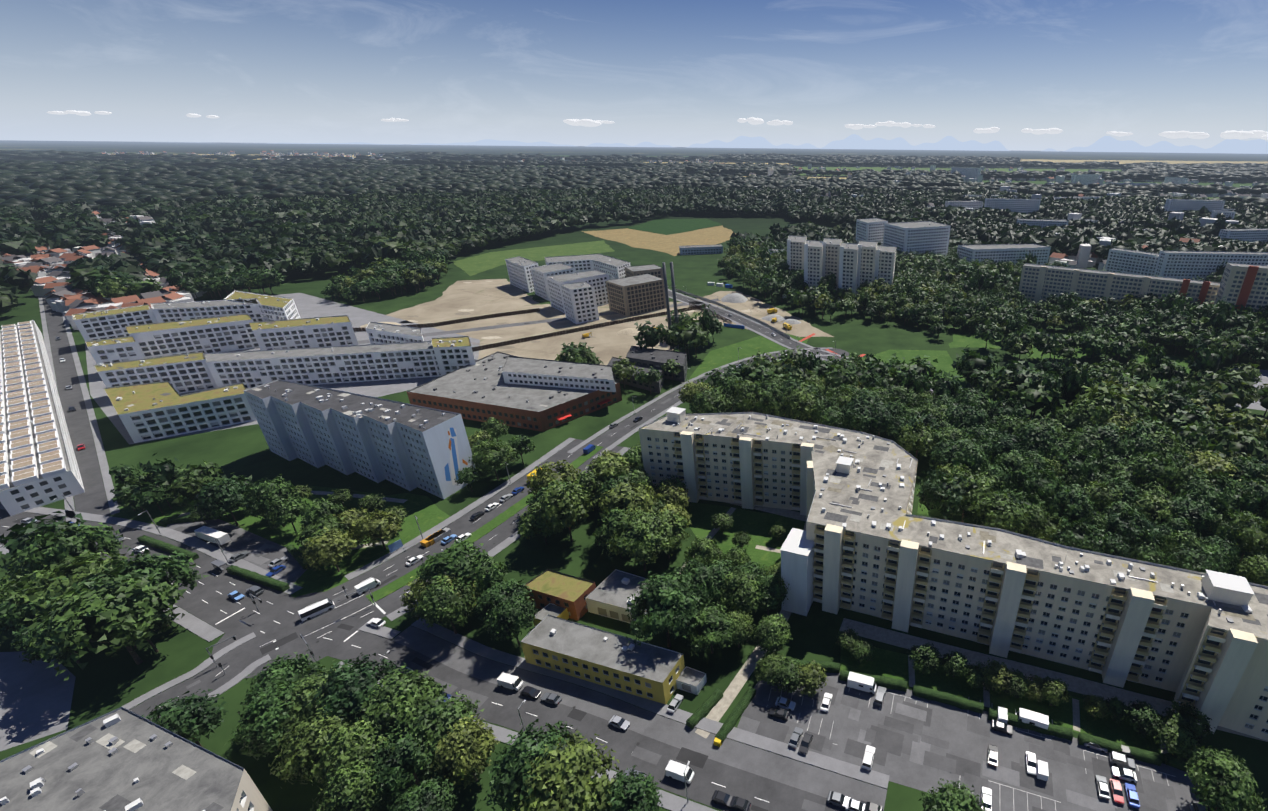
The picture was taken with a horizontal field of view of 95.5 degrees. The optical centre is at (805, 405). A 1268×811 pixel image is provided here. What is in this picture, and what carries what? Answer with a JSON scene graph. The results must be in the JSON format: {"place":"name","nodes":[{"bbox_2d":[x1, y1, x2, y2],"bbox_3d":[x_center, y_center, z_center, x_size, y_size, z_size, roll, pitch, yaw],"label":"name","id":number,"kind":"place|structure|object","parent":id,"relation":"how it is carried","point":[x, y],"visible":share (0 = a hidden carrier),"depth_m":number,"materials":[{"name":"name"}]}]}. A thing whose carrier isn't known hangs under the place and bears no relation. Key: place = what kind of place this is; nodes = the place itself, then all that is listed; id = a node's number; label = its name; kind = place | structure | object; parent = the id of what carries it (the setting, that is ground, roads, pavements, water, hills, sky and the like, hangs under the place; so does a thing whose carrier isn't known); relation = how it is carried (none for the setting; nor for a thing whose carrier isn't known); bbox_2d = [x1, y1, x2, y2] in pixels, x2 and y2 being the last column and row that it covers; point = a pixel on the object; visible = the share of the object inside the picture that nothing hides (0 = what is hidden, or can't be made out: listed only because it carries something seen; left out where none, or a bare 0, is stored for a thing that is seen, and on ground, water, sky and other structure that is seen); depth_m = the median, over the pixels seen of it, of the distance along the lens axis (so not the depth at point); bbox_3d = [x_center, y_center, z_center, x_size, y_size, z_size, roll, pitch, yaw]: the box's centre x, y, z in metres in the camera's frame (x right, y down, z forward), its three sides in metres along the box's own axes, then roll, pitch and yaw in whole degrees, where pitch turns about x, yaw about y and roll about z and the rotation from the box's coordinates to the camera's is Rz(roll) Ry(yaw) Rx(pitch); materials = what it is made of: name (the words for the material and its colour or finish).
{"place":"outdoors","nodes":[
{"label":"outdoors","id":0,"kind":"place"},
{"bbox_2d":[0,651,75,750],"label":"plaza ground","id":1,"kind":"structure","parent":0,"point":[36,700],"depth_m":122.20,"materials":[{"name":"concrete"}]},
{"bbox_2d":[92,483,450,596],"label":"lawn","id":2,"kind":"structure","parent":0,"point":[427,512],"depth_m":179.19,"materials":[{"name":"plant"}]},
{"bbox_2d":[0,291,986,810],"bbox_3d":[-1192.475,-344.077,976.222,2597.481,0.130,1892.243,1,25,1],"label":"roads","id":3,"kind":"structure","parent":0,"point":[762,779],"depth_m":135.83,"materials":[{"name":"asphalt"}]},
{"bbox_2d":[298,598,334,621],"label":"bus","id":4,"kind":"object","parent":3,"relation":"on","point":[313,610],"visible":0.98,"depth_m":144.05,"materials":[{"name":"white paint"}]},
{"bbox_2d":[496,672,522,690],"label":"van","id":5,"kind":"object","parent":3,"relation":"on","point":[510,681],"visible":1,"depth_m":125.28,"materials":[{"name":"white paint"}]},
{"bbox_2d":[13,294,1175,810],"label":"road patches","id":6,"kind":"object","parent":3,"relation":"on","point":[899,728],"visible":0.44,"depth_m":114.93,"materials":[{"name":"asphalt"}]},
{"bbox_2d":[194,526,230,544],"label":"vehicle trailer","id":7,"kind":"object","parent":6,"relation":"on","point":[205,533],"visible":0.96,"depth_m":169.10,"materials":[{"name":"white paint"}]},
{"bbox_2d":[1109,778,1123,804],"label":"car","id":8,"kind":"object","parent":6,"relation":"on","point":[1116,791],"visible":1,"depth_m":105.65,"materials":[{"name":"red paint"}]},
{"bbox_2d":[1109,751,1135,769],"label":"suv","id":9,"kind":"object","parent":6,"relation":"on","point":[1121,760],"visible":0.96,"depth_m":110.88,"materials":[{"name":"grey paint"}]},
{"bbox_2d":[1111,766,1137,782],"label":"car","id":10,"kind":"object","parent":6,"relation":"on","point":[1125,774],"visible":1,"depth_m":108.68,"materials":[{"name":"white paint"}]},
{"bbox_2d":[1124,782,1139,808],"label":"car","id":11,"kind":"object","parent":6,"relation":"on","point":[1132,796],"visible":1,"depth_m":104.91,"materials":[{"name":"blue paint"}]},
{"bbox_2d":[665,760,694,783],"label":"van","id":12,"kind":"object","parent":3,"relation":"on","point":[674,770],"visible":0.9,"depth_m":107.53,"materials":[{"name":"white paint"}]},
{"bbox_2d":[827,791,850,808],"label":"car","id":13,"kind":"object","parent":3,"relation":"on","point":[836,799],"visible":0.75,"depth_m":103.93,"materials":[{"name":"grey paint"}]},
{"bbox_2d":[453,240,614,275],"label":"meadow","id":14,"kind":"structure","parent":0,"point":[471,266],"depth_m":625.21,"materials":[{"name":"plant"}]},
{"bbox_2d":[387,279,833,364],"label":"sand ground","id":15,"kind":"structure","parent":0,"point":[450,302],"depth_m":391.52,"materials":[{"name":"sand"}]},
{"bbox_2d":[546,270,609,312],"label":"white building","id":16,"kind":"structure","parent":15,"relation":"on","point":[597,279],"depth_m":418.00,"materials":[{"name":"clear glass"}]},
{"bbox_2d":[560,281,598,323],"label":"white building","id":17,"kind":"structure","parent":15,"relation":"on","point":[579,302],"depth_m":383.00,"materials":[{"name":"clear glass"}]},
{"bbox_2d":[401,281,796,360],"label":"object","id":18,"kind":"object","parent":15,"relation":"on","point":[584,336],"visible":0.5,"depth_m":390.68,"materials":[{"name":"brown"}]},
{"bbox_2d":[606,274,665,316],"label":"building shell","id":19,"kind":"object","parent":15,"relation":"on","point":[635,295],"visible":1,"depth_m":406.60,"materials":[{"name":"brown"}]},
{"bbox_2d":[0,140,1267,810],"bbox_3d":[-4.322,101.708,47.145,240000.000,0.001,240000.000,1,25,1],"label":"ground","id":20,"kind":"structure","parent":0,"point":[104,684],"depth_m":214.35,"materials":[{"name":"plant"}]},
{"bbox_2d":[0,320,84,515],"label":"building row","id":21,"kind":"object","parent":20,"relation":"on","point":[38,465],"visible":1,"depth_m":215.64,"materials":[{"name":"white concrete"}]},
{"bbox_2d":[0,707,271,810],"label":"building","id":22,"kind":"structure","parent":20,"relation":"on","point":[145,778],"depth_m":92.99,"materials":[{"name":"grey concrete"}]},
{"bbox_2d":[166,519,306,582],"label":"parking ground","id":23,"kind":"structure","parent":20,"relation":"on","point":[293,577],"depth_m":172.05,"materials":[{"name":"asphalt"}]},
{"bbox_2d":[85,293,479,443],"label":"white ground court","id":24,"kind":"object","parent":20,"relation":"on","point":[308,306],"visible":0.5,"depth_m":294.48,"materials":[{"name":"concrete"}]},
{"bbox_2d":[72,304,157,341],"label":"white building row","id":25,"kind":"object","parent":24,"relation":"on","point":[106,324],"visible":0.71,"depth_m":332.01,"materials":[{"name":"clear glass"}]},
{"bbox_2d":[86,336,144,363],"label":"white building row","id":26,"kind":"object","parent":24,"relation":"on","point":[108,350],"visible":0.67,"depth_m":287.53,"materials":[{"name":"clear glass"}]},
{"bbox_2d":[94,352,217,393],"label":"white building row","id":27,"kind":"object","parent":24,"relation":"on","point":[179,373],"visible":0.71,"depth_m":267.38,"materials":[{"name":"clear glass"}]},
{"bbox_2d":[104,381,255,442],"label":"white building row","id":28,"kind":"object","parent":24,"relation":"on","point":[173,413],"visible":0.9,"depth_m":235.18,"materials":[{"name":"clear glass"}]},
{"bbox_2d":[125,314,258,358],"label":"white building row","id":29,"kind":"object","parent":24,"relation":"on","point":[206,335],"visible":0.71,"depth_m":317.73,"materials":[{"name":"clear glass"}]},
{"bbox_2d":[150,298,266,322],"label":"white building row","id":30,"kind":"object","parent":24,"relation":"on","point":[168,312],"visible":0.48,"depth_m":350.89,"materials":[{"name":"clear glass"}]},
{"bbox_2d":[224,290,300,320],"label":"white building row","id":31,"kind":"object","parent":24,"relation":"on","point":[283,308],"visible":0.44,"depth_m":360.26,"materials":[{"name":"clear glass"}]},
{"bbox_2d":[249,315,358,349],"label":"white building row","id":32,"kind":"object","parent":24,"relation":"on","point":[329,331],"visible":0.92,"depth_m":320.67,"materials":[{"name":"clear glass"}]},
{"bbox_2d":[203,341,473,388],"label":"white building row","id":33,"kind":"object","parent":24,"relation":"on","point":[335,364],"visible":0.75,"depth_m":281.74,"materials":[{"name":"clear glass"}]},
{"bbox_2d":[365,322,423,343],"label":"white building row","id":34,"kind":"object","parent":24,"relation":"on","point":[386,334],"visible":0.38,"depth_m":311.94,"materials":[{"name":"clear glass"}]},
{"bbox_2d":[431,336,475,375],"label":"white building row","id":35,"kind":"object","parent":24,"relation":"on","point":[451,356],"visible":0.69,"depth_m":283.72,"materials":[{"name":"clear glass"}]},
{"bbox_2d":[243,379,475,498],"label":"apartment building","id":36,"kind":"structure","parent":20,"relation":"on","point":[317,428],"depth_m":198.36,"materials":[{"name":"white concrete"}]},
{"bbox_2d":[55,286,962,801],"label":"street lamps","id":37,"kind":"object","parent":20,"relation":"on","point":[347,598],"visible":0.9,"depth_m":143.65,"materials":[{"name":"grey"}]},
{"bbox_2d":[407,352,621,431],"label":"brick building","id":38,"kind":"structure","parent":20,"relation":"on","point":[565,391],"depth_m":255.63,"materials":[{"name":"grey"}]},
{"bbox_2d":[22,294,1267,810],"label":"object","id":39,"kind":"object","parent":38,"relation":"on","point":[110,742],"visible":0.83,"depth_m":135.96,"materials":[{"name":"silver metal"}]},
{"bbox_2d":[505,256,538,292],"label":"white building","id":40,"kind":"structure","parent":20,"relation":"on","point":[519,272],"depth_m":467.86,"materials":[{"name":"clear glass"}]},
{"bbox_2d":[533,603,568,626],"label":"building","id":41,"kind":"structure","parent":20,"relation":"on","point":[552,610],"depth_m":142.43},
{"bbox_2d":[530,263,575,300],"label":"white building","id":42,"kind":"structure","parent":20,"relation":"on","point":[539,274],"depth_m":444.48,"materials":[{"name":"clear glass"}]},
{"bbox_2d":[388,527,720,746],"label":"yellow vehicles","id":43,"kind":"object","parent":20,"relation":"on","point":[436,537],"visible":0.92,"depth_m":169.95,"materials":[{"name":"yellow"}]},
{"bbox_2d":[524,569,595,620],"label":"building","id":44,"kind":"structure","parent":20,"relation":"on","point":[570,593],"depth_m":145.92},
{"bbox_2d":[353,282,800,350],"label":"construction site","id":45,"kind":"object","parent":20,"relation":"on","point":[735,298],"visible":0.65,"depth_m":383.60,"materials":[{"name":"beige"}]},
{"bbox_2d":[545,254,630,279],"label":"white building","id":46,"kind":"structure","parent":20,"relation":"on","point":[614,268],"depth_m":484.02,"materials":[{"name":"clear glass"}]},
{"bbox_2d":[520,615,684,703],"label":"yellow building","id":47,"kind":"structure","parent":20,"relation":"on","point":[601,657],"depth_m":126.79,"materials":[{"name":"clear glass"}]},
{"bbox_2d":[585,569,649,624],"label":"hall building","id":48,"kind":"structure","parent":20,"relation":"on","point":[611,593],"depth_m":145.69,"materials":[{"name":"grey"}]},
{"bbox_2d":[0,375,1267,746],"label":"trees","id":49,"kind":"object","parent":20,"relation":"on","point":[66,595],"visible":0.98,"depth_m":169.74,"materials":[{"name":"green plant"}]},
{"bbox_2d":[0,235,1267,573],"bbox_3d":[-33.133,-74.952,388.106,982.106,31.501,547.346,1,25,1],"label":"trees","id":50,"kind":"object","parent":20,"relation":"on","point":[934,289],"visible":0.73,"depth_m":314.35,"materials":[{"name":"green plant"}]},
{"bbox_2d":[0,150,1267,329],"bbox_3d":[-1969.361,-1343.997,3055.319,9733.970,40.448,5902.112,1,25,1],"label":"houses","id":51,"kind":"structure","parent":20,"relation":"on","point":[51,286],"depth_m":555.74,"materials":[{"name":"grey"}]},
{"bbox_2d":[0,182,1267,310],"bbox_3d":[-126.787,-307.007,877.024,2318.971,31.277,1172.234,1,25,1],"label":"trees","id":52,"kind":"object","parent":20,"relation":"on","point":[306,234],"visible":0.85,"depth_m":740.52,"materials":[{"name":"green plant"}]},
{"bbox_2d":[0,150,1267,210],"bbox_3d":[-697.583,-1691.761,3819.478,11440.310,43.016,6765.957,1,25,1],"label":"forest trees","id":53,"kind":"object","parent":20,"relation":"on","point":[95,180],"visible":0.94,"depth_m":1746.13,"materials":[{"name":"green plant"}]},
{"bbox_2d":[0,289,1267,810],"bbox_3d":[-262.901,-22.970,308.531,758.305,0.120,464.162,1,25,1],"label":"pavements","id":54,"kind":"structure","parent":20,"relation":"on","point":[208,633],"depth_m":137.62,"materials":[{"name":"concrete"}]},
{"bbox_2d":[607,357,664,393],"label":"building","id":55,"kind":"structure","parent":20,"relation":"on","point":[656,387],"depth_m":284.53,"materials":[{"name":"grey concrete"}]},
{"bbox_2d":[625,264,663,278],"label":"building shell","id":56,"kind":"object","parent":20,"relation":"on","point":[654,270],"visible":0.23,"depth_m":460.04,"materials":[{"name":"grey"}]},
{"bbox_2d":[626,346,687,381],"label":"building","id":57,"kind":"structure","parent":20,"relation":"on","point":[649,357],"depth_m":297.76,"materials":[{"name":"grey concrete"}]},
{"bbox_2d":[581,225,735,255],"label":"tan field","id":58,"kind":"structure","parent":20,"relation":"on","point":[670,244],"depth_m":744.78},
{"bbox_2d":[137,514,1192,771],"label":"hedges","id":59,"kind":"object","parent":20,"relation":"on","point":[741,706],"visible":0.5,"depth_m":122.56,"materials":[{"name":"plant"}]},
{"bbox_2d":[662,262,680,349],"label":"chimneys","id":60,"kind":"object","parent":20,"relation":"on","point":[676,316],"visible":0.65,"depth_m":323.86,"materials":[{"name":"concrete"}]},
{"bbox_2d":[676,666,706,694],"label":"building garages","id":61,"kind":"structure","parent":20,"relation":"on","point":[691,680],"depth_m":125.62,"materials":[{"name":"grey"}]},
{"bbox_2d":[185,484,1215,759],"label":"trees","id":62,"kind":"object","parent":20,"relation":"on","point":[1183,730],"visible":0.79,"depth_m":122.51,"materials":[{"name":"green plant"}]},
{"bbox_2d":[679,244,722,254],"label":"building","id":63,"kind":"structure","parent":20,"relation":"on","point":[700,249],"depth_m":634.96,"materials":[{"name":"blue"}]},
{"bbox_2d":[225,506,1266,810],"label":"trees","id":64,"kind":"object","parent":20,"relation":"on","point":[363,732],"visible":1,"depth_m":103.85,"materials":[{"name":"green plant"}]},
{"bbox_2d":[788,235,806,270],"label":"apartment tower","id":65,"kind":"structure","parent":20,"relation":"on","point":[797,251],"depth_m":486.04,"materials":[{"name":"grey"}]},
{"bbox_2d":[805,240,823,289],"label":"apartment tower","id":66,"kind":"structure","parent":20,"relation":"on","point":[815,257],"depth_m":440.79,"materials":[{"name":"grey"}]},
{"bbox_2d":[823,238,841,290],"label":"apartment tower","id":67,"kind":"structure","parent":20,"relation":"on","point":[832,253],"depth_m":449.99,"materials":[{"name":"grey"}]},
{"bbox_2d":[841,243,859,300],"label":"apartment tower","id":68,"kind":"structure","parent":20,"relation":"on","point":[850,262],"depth_m":431.22,"materials":[{"name":"grey"}]},
{"bbox_2d":[859,241,877,293],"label":"apartment tower","id":69,"kind":"structure","parent":20,"relation":"on","point":[868,255],"depth_m":439.91,"materials":[{"name":"grey"}]},
{"bbox_2d":[856,218,887,245],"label":"apartment building","id":70,"kind":"structure","parent":20,"relation":"on","point":[870,229],"depth_m":589.11,"materials":[{"name":"grey"}]},
{"bbox_2d":[877,245,896,284],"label":"apartment tower","id":71,"kind":"structure","parent":20,"relation":"on","point":[887,259],"depth_m":444.35,"materials":[{"name":"grey"}]},
{"bbox_2d":[883,221,950,255],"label":"apartment building","id":72,"kind":"structure","parent":20,"relation":"on","point":[922,236],"depth_m":556.44,"materials":[{"name":"grey"}]},
{"bbox_2d":[639,407,1267,740],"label":"building","id":73,"kind":"structure","parent":20,"relation":"on","point":[1195,649],"depth_m":134.48,"materials":[{"name":"beige concrete"}]},
{"bbox_2d":[737,672,1198,810],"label":"parking ground","id":74,"kind":"structure","parent":20,"relation":"on","point":[948,723],"depth_m":113.84,"materials":[{"name":"asphalt"}]},
{"bbox_2d":[847,671,875,693],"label":"camper vehicle","id":75,"kind":"object","parent":74,"relation":"on","point":[861,682],"visible":1,"depth_m":125.39,"materials":[{"name":"white paint"}]},
{"bbox_2d":[768,686,1175,809],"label":"parking marks","id":76,"kind":"object","parent":74,"relation":"on","point":[990,722],"visible":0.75,"depth_m":113.72},
{"bbox_2d":[1015,708,1048,729],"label":"camper vehicle","id":77,"kind":"object","parent":74,"relation":"on","point":[1033,718],"visible":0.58,"depth_m":117.49,"materials":[{"name":"white paint"}]},
{"bbox_2d":[1095,775,1109,799],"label":"car","id":78,"kind":"object","parent":74,"relation":"on","point":[1102,787],"visible":0.94,"depth_m":106.18,"materials":[{"name":"white paint"}]},
{"bbox_2d":[957,244,1050,265],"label":"apartment building","id":79,"kind":"structure","parent":20,"relation":"on","point":[1004,252],"depth_m":544.63,"materials":[{"name":"grey"}]},
{"bbox_2d":[984,198,1040,213],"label":"building slab","id":80,"kind":"structure","parent":20,"relation":"on","point":[1026,206],"depth_m":912.61,"materials":[{"name":"grey concrete"}]},
{"bbox_2d":[1017,219,1068,226],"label":"building slab","id":81,"kind":"structure","parent":20,"relation":"on","point":[1040,222],"depth_m":793.74,"materials":[{"name":"grey concrete"}]},
{"bbox_2d":[1071,174,1101,185],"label":"building slab","id":82,"kind":"structure","parent":20,"relation":"on","point":[1085,179],"depth_m":1840.57,"materials":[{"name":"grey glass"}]},
{"bbox_2d":[1019,263,1219,315],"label":"long beige building","id":83,"kind":"structure","parent":20,"relation":"on","point":[1091,284],"depth_m":412.89,"materials":[{"name":"grey"}]},
{"bbox_2d":[1035,266,1258,311],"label":"stair tower","id":84,"kind":"structure","parent":20,"relation":"on","point":[1248,282],"depth_m":385.16,"materials":[{"name":"brown"}]},
{"bbox_2d":[1164,199,1224,211],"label":"building slab","id":85,"kind":"structure","parent":20,"relation":"on","point":[1176,205],"depth_m":935.71,"materials":[{"name":"grey concrete"}]},
{"bbox_2d":[1153,251,1267,280],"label":"white building","id":86,"kind":"structure","parent":20,"relation":"on","point":[1190,265],"depth_m":497.99,"materials":[{"name":"grey"}]},
{"bbox_2d":[1214,262,1267,312],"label":"apartment building","id":87,"kind":"structure","parent":20,"relation":"on","point":[1231,282],"depth_m":356.68,"materials":[{"name":"grey"}]},
{"bbox_2d":[1218,228,1267,241],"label":"white building","id":88,"kind":"structure","parent":20,"relation":"on","point":[1253,235],"depth_m":678.02,"materials":[{"name":"grey"}]},
{"bbox_2d":[0,0,1267,150],"label":"sky","id":89,"kind":"structure","parent":0,"point":[674,73],"materials":[{"name":"blue"}]},
{"bbox_2d":[628,219,720,234],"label":"green field","id":90,"kind":"structure","parent":0,"point":[666,226],"depth_m":861.86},
{"bbox_2d":[157,134,1267,153],"bbox_3d":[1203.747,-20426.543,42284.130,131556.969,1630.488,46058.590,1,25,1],"label":"distant mountains","id":91,"kind":"structure","parent":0,"point":[1112,144],"depth_m":60080.50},
{"bbox_2d":[688,502,805,569],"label":"lawn","id":92,"kind":"structure","parent":0,"point":[756,526],"depth_m":179.52,"materials":[{"name":"plant"}]},
{"bbox_2d":[688,333,807,379],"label":"park lawn","id":93,"kind":"structure","parent":0,"point":[719,357],"depth_m":334.26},
{"bbox_2d":[862,349,966,397],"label":"park lawn","id":94,"kind":"structure","parent":0,"point":[945,361],"depth_m":326.82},
{"bbox_2d":[794,166,1122,175],"bbox_3d":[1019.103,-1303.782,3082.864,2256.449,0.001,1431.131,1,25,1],"label":"field","id":95,"kind":"structure","parent":0,"point":[928,169],"depth_m":3427.84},
{"bbox_2d":[949,334,1003,347],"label":"park lawn","id":96,"kind":"structure","parent":0,"point":[964,340],"depth_m":354.51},
{"bbox_2d":[840,645,1203,761],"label":"lawn","id":97,"kind":"structure","parent":0,"point":[890,664],"depth_m":124.45,"materials":[{"name":"plant"}]},
{"bbox_2d":[1010,332,1090,358],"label":"park lawn","id":98,"kind":"structure","parent":0,"point":[1036,354],"depth_m":335.46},
{"bbox_2d":[965,180,1267,187],"bbox_3d":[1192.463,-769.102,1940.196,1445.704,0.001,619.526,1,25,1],"label":"field","id":99,"kind":"structure","parent":0,"point":[1237,185],"depth_m":2147.94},
{"bbox_2d":[1105,248,1158,275],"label":"white building","id":100,"kind":"structure","parent":0,"point":[1131,261],"depth_m":529.75,"materials":[{"name":"grey"}]},
{"bbox_2d":[1020,159,1267,163],"bbox_3d":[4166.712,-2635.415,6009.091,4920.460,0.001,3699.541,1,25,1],"label":"field","id":101,"kind":"structure","parent":0,"point":[1137,161],"depth_m":6675.56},
{"bbox_2d":[1137,352,1197,380],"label":"park lawn","id":102,"kind":"structure","parent":0,"point":[1182,360],"depth_m":328.91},
{"bbox_2d":[1158,130,1209,138],"bbox_3d":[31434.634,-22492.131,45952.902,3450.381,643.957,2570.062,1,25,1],"label":"cloud","id":103,"kind":"structure","parent":0,"point":[1183,134],"depth_m":45331.79,"materials":[{"name":"white"}]},
{"bbox_2d":[1220,130,1267,138],"bbox_3d":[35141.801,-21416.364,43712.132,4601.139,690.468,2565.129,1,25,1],"label":"cloud","id":104,"kind":"structure","parent":0,"point":[1232,134],"depth_m":43529.96,"materials":[{"name":"white"}]},
{"bbox_2d":[1230,368,1267,410],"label":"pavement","id":105,"kind":"structure","parent":0,"point":[1264,380],"depth_m":293.58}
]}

